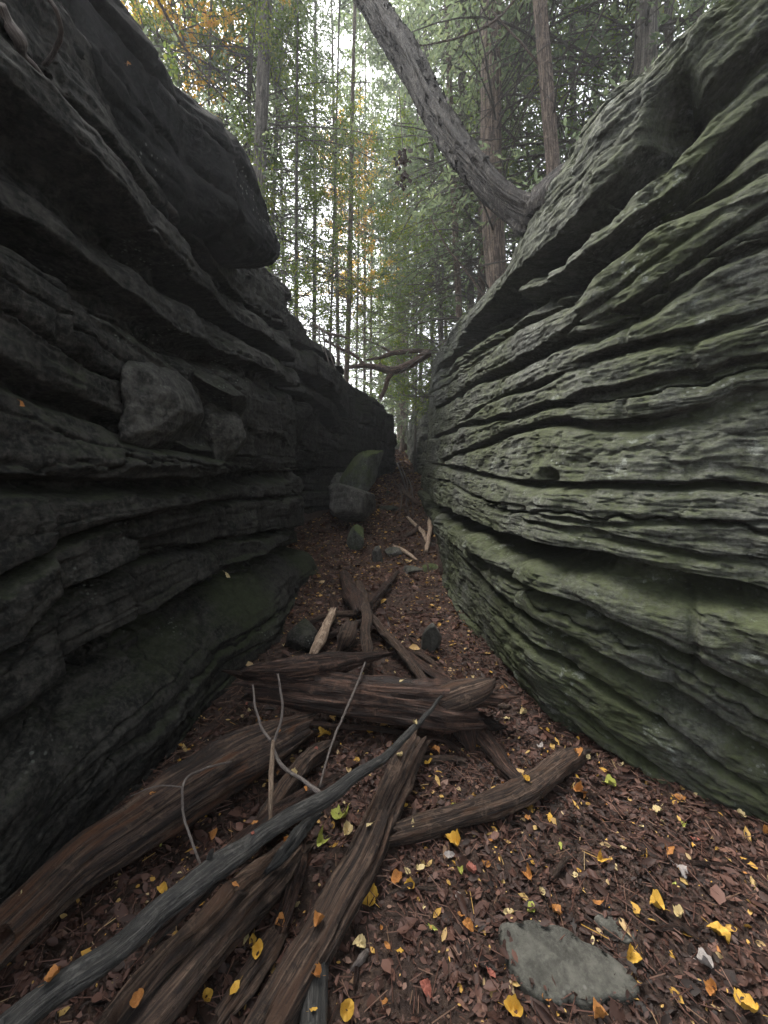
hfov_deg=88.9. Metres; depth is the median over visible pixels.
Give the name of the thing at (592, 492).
rock wall
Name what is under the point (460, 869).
fallen leaf
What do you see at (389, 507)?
stone
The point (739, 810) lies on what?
fallen leaf
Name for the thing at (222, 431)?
boulder
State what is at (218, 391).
boulder
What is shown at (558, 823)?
stick
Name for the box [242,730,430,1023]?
fallen log
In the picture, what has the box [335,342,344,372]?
dangling root
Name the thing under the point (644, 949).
stick
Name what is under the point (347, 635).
stick
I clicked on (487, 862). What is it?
fallen leaf
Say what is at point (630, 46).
forest tree
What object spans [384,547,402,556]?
stone
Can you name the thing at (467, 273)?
dead branch
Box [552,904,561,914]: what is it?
fallen leaf
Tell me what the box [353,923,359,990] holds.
stick
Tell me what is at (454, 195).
forest tree
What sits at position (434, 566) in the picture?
stone
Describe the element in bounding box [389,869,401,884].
fallen leaf
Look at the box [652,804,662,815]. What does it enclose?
fallen leaf
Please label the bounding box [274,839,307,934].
fallen log
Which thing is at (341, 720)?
twig
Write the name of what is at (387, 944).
fallen leaf
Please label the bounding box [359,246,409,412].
leafy tree
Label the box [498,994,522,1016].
fallen leaf
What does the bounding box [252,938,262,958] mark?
fallen leaf
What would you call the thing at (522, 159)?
forest tree
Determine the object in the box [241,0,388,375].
forest tree
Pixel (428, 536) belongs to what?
stick
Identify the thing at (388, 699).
fallen log
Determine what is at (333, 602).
stick
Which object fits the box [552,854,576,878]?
stick
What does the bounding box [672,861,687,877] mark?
fallen leaf
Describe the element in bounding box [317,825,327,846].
fallen leaf
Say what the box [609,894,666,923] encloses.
stick
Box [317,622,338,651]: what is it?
stick
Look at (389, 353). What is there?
dead branch
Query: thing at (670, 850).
fallen leaf
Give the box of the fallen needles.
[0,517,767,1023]
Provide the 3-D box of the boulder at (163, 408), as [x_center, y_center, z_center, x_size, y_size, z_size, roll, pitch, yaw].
[-1.225,-0.579,2.220,0.352,0.500,1.084,-3,7,-20]
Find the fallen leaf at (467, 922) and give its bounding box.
[462,917,476,931]
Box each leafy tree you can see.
[121,0,294,128]
[123,0,323,247]
[198,0,369,326]
[290,74,413,388]
[335,241,418,405]
[351,7,485,471]
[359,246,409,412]
[377,201,429,430]
[391,17,477,424]
[397,0,619,268]
[502,0,720,164]
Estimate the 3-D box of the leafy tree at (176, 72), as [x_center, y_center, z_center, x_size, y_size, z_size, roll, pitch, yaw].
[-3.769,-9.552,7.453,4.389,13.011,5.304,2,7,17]
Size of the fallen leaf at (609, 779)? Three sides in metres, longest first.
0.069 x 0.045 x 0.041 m
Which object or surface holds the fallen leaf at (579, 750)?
on the fallen log at (548, 774)
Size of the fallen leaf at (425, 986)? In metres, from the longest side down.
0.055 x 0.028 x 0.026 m
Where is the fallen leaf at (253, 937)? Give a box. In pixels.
[249,929,256,947]
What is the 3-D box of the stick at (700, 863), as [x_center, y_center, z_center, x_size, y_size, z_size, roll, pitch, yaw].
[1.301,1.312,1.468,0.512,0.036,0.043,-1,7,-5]
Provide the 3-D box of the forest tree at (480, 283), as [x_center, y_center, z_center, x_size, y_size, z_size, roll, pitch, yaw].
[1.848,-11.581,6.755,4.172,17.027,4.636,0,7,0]
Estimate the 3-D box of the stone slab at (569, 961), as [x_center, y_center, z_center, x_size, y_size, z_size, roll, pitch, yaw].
[0.547,1.385,1.177,0.366,0.113,0.202,0,7,0]
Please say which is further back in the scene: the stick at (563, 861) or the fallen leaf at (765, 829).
the fallen leaf at (765, 829)
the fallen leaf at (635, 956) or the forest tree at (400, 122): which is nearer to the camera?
the fallen leaf at (635, 956)
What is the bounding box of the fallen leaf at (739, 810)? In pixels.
[737,808,748,820]
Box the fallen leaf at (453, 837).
[446,829,460,845]
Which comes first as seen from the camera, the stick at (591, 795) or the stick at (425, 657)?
the stick at (591, 795)
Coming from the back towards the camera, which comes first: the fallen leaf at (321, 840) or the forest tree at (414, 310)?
the forest tree at (414, 310)
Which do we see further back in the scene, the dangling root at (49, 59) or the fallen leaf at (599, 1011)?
the dangling root at (49, 59)
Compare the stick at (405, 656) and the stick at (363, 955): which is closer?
the stick at (363, 955)
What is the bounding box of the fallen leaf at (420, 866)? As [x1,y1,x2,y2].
[416,864,425,869]
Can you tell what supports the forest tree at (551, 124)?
on the ground
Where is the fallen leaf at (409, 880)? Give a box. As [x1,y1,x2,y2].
[404,877,414,888]
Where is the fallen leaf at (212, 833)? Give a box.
[209,827,217,839]
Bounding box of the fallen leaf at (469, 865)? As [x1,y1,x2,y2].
[466,861,477,874]
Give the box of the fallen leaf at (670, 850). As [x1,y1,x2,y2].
[665,845,674,857]
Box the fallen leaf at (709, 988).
[703,978,716,1004]
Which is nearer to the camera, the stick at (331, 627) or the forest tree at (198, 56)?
the stick at (331, 627)
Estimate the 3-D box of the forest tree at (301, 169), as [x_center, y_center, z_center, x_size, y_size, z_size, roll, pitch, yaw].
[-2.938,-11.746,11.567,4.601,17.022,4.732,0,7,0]
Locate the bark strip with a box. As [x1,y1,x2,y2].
[261,811,323,879]
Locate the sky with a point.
(342, 45)
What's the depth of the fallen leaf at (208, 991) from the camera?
1.10 m
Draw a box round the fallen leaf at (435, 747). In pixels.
[431,745,439,751]
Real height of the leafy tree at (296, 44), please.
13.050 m
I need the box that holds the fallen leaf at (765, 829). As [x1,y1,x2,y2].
[763,824,767,833]
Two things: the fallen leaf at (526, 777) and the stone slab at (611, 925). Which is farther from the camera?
the fallen leaf at (526, 777)
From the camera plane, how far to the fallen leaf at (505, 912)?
1.30 m
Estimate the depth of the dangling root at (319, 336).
5.82 m
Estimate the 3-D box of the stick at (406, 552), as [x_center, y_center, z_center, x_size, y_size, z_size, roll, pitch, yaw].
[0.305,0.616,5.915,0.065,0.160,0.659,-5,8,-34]
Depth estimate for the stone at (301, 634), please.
3.15 m
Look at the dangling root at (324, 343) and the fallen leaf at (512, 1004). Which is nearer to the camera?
the fallen leaf at (512, 1004)
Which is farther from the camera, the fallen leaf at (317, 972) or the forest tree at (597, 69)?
the forest tree at (597, 69)
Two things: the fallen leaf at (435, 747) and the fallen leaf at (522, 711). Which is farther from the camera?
the fallen leaf at (522, 711)
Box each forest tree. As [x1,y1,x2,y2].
[134,0,352,317]
[140,0,398,324]
[153,2,233,99]
[175,0,345,341]
[181,0,346,332]
[215,1,355,348]
[233,0,356,351]
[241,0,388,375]
[279,0,405,387]
[302,1,389,382]
[303,0,423,421]
[331,0,415,430]
[336,0,669,375]
[344,61,434,439]
[347,0,610,398]
[353,0,447,453]
[358,0,506,413]
[360,0,467,444]
[369,0,620,336]
[369,0,712,332]
[374,68,437,430]
[375,0,580,339]
[380,2,540,425]
[380,27,477,425]
[383,1,533,405]
[446,0,706,278]
[462,9,607,290]
[465,0,718,192]
[518,0,634,192]
[524,0,722,148]
[557,0,713,124]
[579,0,723,102]
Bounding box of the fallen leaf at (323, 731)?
[318,726,330,736]
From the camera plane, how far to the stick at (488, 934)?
1.25 m
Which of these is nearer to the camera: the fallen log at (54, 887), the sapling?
the fallen log at (54, 887)
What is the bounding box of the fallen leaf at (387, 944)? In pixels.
[384,941,390,949]
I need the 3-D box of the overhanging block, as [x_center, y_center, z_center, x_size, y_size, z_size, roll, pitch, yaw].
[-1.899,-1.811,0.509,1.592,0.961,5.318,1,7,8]
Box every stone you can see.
[286,618,317,652]
[347,524,363,550]
[372,546,382,562]
[377,505,398,510]
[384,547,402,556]
[403,565,422,573]
[421,623,441,650]
[422,563,437,572]
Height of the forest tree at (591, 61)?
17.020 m
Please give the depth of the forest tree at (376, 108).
16.16 m
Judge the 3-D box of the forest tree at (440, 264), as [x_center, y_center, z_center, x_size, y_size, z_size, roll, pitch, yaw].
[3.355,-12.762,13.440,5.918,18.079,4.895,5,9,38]
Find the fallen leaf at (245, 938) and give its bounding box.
[243,934,248,944]
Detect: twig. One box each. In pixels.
[130,785,181,795]
[181,761,231,863]
[252,684,271,741]
[268,740,274,818]
[273,673,283,740]
[319,662,365,786]
[393,88,412,191]
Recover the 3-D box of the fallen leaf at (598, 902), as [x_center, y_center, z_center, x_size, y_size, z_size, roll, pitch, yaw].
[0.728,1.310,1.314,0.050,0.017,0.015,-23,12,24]
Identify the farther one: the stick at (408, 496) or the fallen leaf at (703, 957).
the stick at (408, 496)
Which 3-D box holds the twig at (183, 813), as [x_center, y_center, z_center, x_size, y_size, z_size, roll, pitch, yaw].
[-0.625,0.982,1.346,0.112,0.153,0.400,-1,7,-9]
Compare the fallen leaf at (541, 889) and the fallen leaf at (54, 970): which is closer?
the fallen leaf at (54, 970)
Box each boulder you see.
[118,361,203,449]
[191,370,247,417]
[200,403,246,461]
[328,482,375,522]
[330,472,343,483]
[339,450,383,490]
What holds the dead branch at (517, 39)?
attached to the forest tree at (551, 124)
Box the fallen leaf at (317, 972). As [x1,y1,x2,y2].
[311,961,325,977]
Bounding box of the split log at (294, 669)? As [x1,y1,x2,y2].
[239,651,393,684]
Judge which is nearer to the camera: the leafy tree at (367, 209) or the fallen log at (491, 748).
the fallen log at (491, 748)
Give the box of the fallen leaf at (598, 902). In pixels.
[592,900,603,904]
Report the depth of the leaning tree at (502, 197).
3.33 m
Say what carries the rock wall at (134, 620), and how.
on the ground
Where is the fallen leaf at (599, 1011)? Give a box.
[588,997,607,1018]
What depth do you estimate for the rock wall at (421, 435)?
12.21 m
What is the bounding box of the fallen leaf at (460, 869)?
[457,866,462,873]
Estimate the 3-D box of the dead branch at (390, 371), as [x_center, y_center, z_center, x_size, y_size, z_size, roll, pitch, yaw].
[-0.128,-2.803,7.736,2.117,1.161,0.194,0,7,2]
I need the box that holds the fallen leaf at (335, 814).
[331,805,347,819]
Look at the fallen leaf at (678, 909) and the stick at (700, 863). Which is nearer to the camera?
the fallen leaf at (678, 909)
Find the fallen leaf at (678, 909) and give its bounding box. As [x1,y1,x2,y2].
[673,904,683,918]
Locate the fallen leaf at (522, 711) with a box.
[520,707,526,713]
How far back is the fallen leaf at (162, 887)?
1.38 m
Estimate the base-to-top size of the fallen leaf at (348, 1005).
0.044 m
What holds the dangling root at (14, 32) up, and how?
hanging from the rock wall at (134, 620)
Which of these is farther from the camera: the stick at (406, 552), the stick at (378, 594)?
the stick at (406, 552)
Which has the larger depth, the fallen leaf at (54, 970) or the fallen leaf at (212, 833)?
the fallen leaf at (212, 833)
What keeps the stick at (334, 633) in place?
on the ground
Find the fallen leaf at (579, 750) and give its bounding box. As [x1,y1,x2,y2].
[574,747,582,756]
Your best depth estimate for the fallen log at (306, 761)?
1.79 m
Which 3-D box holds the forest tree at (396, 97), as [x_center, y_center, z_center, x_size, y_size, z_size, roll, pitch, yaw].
[0.625,-12.070,17.980,4.916,18.127,5.871,2,7,14]
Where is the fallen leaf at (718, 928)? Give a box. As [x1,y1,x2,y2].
[703,918,730,943]
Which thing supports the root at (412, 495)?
on the ground
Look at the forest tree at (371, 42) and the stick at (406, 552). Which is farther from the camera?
the forest tree at (371, 42)
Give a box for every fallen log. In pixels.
[0,712,319,970]
[95,832,316,1023]
[142,773,341,956]
[210,923,288,1023]
[221,670,518,732]
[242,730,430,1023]
[256,739,340,818]
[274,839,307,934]
[389,746,592,847]
[476,727,521,780]
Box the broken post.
[299,910,328,1023]
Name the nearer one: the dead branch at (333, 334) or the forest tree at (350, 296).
the dead branch at (333, 334)
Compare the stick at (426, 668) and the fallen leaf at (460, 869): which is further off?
the stick at (426, 668)
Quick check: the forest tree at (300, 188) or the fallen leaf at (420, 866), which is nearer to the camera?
the fallen leaf at (420, 866)
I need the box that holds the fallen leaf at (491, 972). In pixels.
[486,966,498,981]
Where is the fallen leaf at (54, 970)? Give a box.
[39,964,60,986]
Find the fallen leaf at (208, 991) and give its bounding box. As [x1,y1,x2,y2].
[202,987,212,1001]
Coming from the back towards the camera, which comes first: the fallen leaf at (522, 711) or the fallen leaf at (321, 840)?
the fallen leaf at (522, 711)
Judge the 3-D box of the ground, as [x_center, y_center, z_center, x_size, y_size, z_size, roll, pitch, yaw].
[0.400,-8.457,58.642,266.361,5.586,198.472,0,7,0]
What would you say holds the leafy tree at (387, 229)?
on the ground
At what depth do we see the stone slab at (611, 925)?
1.25 m
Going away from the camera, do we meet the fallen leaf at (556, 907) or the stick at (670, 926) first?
the stick at (670, 926)
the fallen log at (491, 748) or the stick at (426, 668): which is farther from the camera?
the stick at (426, 668)
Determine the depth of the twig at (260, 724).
1.52 m
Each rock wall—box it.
[0,0,397,903]
[407,382,429,474]
[418,0,767,823]
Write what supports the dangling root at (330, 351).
hanging from the rock wall at (134, 620)
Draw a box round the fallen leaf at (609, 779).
[602,774,615,786]
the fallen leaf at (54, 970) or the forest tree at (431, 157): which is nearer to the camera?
the fallen leaf at (54, 970)
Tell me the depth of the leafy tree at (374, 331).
20.73 m
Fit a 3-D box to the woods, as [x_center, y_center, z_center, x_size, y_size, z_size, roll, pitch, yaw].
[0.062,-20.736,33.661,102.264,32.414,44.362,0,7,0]
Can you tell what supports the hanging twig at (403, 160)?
hanging from the leaning tree at (502, 197)
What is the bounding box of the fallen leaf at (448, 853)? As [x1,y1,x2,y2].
[440,850,454,857]
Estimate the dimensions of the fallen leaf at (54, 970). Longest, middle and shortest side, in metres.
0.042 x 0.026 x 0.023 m
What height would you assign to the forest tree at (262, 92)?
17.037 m
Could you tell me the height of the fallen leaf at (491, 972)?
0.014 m
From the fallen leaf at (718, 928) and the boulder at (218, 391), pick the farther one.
the boulder at (218, 391)
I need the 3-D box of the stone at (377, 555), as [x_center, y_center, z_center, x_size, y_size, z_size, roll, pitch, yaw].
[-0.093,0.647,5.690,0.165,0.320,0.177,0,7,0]
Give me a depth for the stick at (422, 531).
6.84 m
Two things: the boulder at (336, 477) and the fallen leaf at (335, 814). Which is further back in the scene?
the boulder at (336, 477)
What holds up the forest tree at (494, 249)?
on the ground
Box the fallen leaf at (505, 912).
[503,908,516,914]
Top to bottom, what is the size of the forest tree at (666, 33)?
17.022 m
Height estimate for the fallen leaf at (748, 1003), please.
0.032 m
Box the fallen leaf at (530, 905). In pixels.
[527,901,534,911]
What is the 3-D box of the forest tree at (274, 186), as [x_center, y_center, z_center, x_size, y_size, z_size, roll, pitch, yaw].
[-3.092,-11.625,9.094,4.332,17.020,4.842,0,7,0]
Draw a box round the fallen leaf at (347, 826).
[343,820,352,835]
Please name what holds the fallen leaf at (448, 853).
on the ground
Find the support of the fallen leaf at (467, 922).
on the ground
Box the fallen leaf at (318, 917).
[312,910,324,926]
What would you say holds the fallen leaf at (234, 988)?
on the fallen log at (252, 975)
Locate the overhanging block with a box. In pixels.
[41,0,280,268]
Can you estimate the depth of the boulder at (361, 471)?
7.71 m
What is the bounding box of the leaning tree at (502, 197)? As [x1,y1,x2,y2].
[352,0,564,236]
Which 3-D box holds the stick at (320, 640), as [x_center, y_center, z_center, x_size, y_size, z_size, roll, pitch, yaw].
[-0.489,0.992,3.273,0.097,0.150,0.785,1,7,5]
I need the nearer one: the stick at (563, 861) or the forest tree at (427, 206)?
the stick at (563, 861)
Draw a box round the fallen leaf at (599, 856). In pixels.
[597,849,611,861]
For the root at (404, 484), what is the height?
0.960 m
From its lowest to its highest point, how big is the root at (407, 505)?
0.420 m
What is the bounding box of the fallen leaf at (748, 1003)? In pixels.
[733,987,767,1016]
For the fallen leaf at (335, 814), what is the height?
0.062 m
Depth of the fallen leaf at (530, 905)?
1.31 m
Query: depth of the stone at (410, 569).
5.19 m
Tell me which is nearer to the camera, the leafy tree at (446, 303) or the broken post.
the broken post
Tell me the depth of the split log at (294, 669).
2.19 m
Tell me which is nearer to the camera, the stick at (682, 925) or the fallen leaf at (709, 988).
the fallen leaf at (709, 988)
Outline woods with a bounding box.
[145,1,709,395]
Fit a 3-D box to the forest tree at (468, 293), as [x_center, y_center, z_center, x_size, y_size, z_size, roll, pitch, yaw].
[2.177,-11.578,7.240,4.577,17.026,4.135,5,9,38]
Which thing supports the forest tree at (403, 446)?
on the ground
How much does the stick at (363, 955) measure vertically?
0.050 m
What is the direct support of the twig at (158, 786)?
on the twig at (183, 813)
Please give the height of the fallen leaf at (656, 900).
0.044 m
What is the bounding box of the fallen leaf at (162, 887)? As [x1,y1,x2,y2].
[157,882,166,893]
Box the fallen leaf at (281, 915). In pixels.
[275,912,286,926]
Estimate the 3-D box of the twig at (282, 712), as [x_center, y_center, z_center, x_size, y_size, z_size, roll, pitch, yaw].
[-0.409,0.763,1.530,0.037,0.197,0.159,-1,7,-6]
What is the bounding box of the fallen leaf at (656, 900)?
[650,889,668,910]
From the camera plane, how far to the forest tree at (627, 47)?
9.38 m
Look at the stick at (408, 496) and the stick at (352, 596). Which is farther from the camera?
the stick at (408, 496)
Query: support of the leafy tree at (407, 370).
on the ground
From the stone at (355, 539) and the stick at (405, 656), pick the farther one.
the stone at (355, 539)
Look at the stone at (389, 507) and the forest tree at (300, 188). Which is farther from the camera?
the forest tree at (300, 188)
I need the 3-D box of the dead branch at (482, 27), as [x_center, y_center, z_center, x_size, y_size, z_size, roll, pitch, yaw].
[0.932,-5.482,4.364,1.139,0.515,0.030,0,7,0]
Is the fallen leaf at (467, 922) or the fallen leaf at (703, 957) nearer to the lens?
the fallen leaf at (703, 957)
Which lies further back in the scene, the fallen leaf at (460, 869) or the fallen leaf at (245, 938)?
the fallen leaf at (460, 869)
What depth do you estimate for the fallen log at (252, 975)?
1.13 m
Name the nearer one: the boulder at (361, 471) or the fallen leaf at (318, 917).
the fallen leaf at (318, 917)
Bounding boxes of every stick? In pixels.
[308,610,354,622]
[309,607,336,653]
[309,721,468,760]
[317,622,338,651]
[327,618,361,638]
[329,594,337,624]
[336,618,357,651]
[339,570,363,618]
[349,948,368,972]
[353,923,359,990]
[355,580,372,668]
[368,570,399,607]
[372,624,448,678]
[373,614,426,678]
[381,663,412,673]
[385,876,424,895]
[393,544,417,560]
[394,651,437,666]
[398,483,417,504]
[400,524,421,537]
[406,516,425,541]
[406,612,423,614]
[417,886,438,891]
[422,755,465,763]
[424,517,432,553]
[474,927,498,937]
[487,702,510,709]
[552,775,647,798]
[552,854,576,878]
[555,817,561,832]
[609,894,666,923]
[641,922,704,931]
[641,940,650,964]
[660,908,703,942]
[666,855,767,868]
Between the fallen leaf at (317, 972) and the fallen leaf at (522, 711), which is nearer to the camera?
the fallen leaf at (317, 972)
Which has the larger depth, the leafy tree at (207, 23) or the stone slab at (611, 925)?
the leafy tree at (207, 23)
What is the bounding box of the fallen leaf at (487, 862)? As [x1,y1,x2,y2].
[482,860,493,867]
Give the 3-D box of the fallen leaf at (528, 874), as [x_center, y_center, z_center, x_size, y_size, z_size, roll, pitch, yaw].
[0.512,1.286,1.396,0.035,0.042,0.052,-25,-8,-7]
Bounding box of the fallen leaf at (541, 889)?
[539,886,545,896]
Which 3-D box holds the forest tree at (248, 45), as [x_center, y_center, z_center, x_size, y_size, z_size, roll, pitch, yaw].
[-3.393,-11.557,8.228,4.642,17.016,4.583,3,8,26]
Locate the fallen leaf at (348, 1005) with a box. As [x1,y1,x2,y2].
[339,998,353,1023]
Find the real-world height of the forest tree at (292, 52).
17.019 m
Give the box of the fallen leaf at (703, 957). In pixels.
[690,947,713,968]
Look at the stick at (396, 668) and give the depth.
2.81 m
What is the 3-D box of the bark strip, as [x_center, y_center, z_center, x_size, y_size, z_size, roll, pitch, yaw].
[-0.310,1.178,1.404,0.046,0.087,0.295,5,9,37]
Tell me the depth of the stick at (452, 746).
2.10 m
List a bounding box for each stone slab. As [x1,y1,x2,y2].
[498,920,639,1010]
[594,913,635,943]
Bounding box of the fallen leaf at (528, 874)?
[523,862,531,879]
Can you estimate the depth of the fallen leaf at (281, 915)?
1.27 m
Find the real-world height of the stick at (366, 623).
0.221 m
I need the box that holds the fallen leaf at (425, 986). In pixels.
[420,978,432,998]
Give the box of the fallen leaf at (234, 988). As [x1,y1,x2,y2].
[230,979,240,994]
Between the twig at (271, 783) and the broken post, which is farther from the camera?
the twig at (271, 783)
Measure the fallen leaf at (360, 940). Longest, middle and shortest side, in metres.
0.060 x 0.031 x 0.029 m
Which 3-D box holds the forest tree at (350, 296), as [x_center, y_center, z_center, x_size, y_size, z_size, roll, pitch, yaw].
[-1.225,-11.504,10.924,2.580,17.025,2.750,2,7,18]
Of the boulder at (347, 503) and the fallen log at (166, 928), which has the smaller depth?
the fallen log at (166, 928)
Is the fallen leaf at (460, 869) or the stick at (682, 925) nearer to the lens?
the stick at (682, 925)
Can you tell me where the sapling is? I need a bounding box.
[280,0,386,358]
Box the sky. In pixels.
[125,0,708,433]
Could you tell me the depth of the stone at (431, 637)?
3.12 m
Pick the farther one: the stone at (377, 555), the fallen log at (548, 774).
the stone at (377, 555)
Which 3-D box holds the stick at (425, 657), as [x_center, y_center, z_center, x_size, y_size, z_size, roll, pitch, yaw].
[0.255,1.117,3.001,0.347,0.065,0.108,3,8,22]
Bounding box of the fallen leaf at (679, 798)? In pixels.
[674,793,685,799]
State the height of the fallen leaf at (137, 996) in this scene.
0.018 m
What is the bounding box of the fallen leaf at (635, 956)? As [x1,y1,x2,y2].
[627,943,641,962]
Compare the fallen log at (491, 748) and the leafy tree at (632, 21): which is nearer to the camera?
the fallen log at (491, 748)
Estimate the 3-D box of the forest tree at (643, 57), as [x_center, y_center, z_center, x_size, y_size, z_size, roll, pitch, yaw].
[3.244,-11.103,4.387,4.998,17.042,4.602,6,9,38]
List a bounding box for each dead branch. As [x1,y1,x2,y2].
[157,0,224,99]
[314,324,349,338]
[325,340,430,399]
[363,337,424,360]
[420,0,515,46]
[430,217,483,295]
[490,8,537,65]
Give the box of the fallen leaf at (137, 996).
[129,983,145,1007]
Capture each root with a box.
[0,2,44,75]
[41,0,63,67]
[318,323,323,351]
[323,326,329,365]
[329,335,335,370]
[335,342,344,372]
[397,463,409,504]
[401,467,407,514]
[405,491,410,516]
[407,477,413,516]
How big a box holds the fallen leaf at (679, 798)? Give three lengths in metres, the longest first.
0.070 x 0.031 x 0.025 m
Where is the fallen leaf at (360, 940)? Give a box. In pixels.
[352,934,365,947]
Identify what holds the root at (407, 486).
on the ground
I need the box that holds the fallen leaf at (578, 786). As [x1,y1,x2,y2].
[571,781,586,792]
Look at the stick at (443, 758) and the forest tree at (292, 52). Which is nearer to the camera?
the stick at (443, 758)
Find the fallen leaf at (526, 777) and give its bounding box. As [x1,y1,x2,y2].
[523,774,529,780]
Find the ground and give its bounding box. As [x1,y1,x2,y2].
[0,454,767,1023]

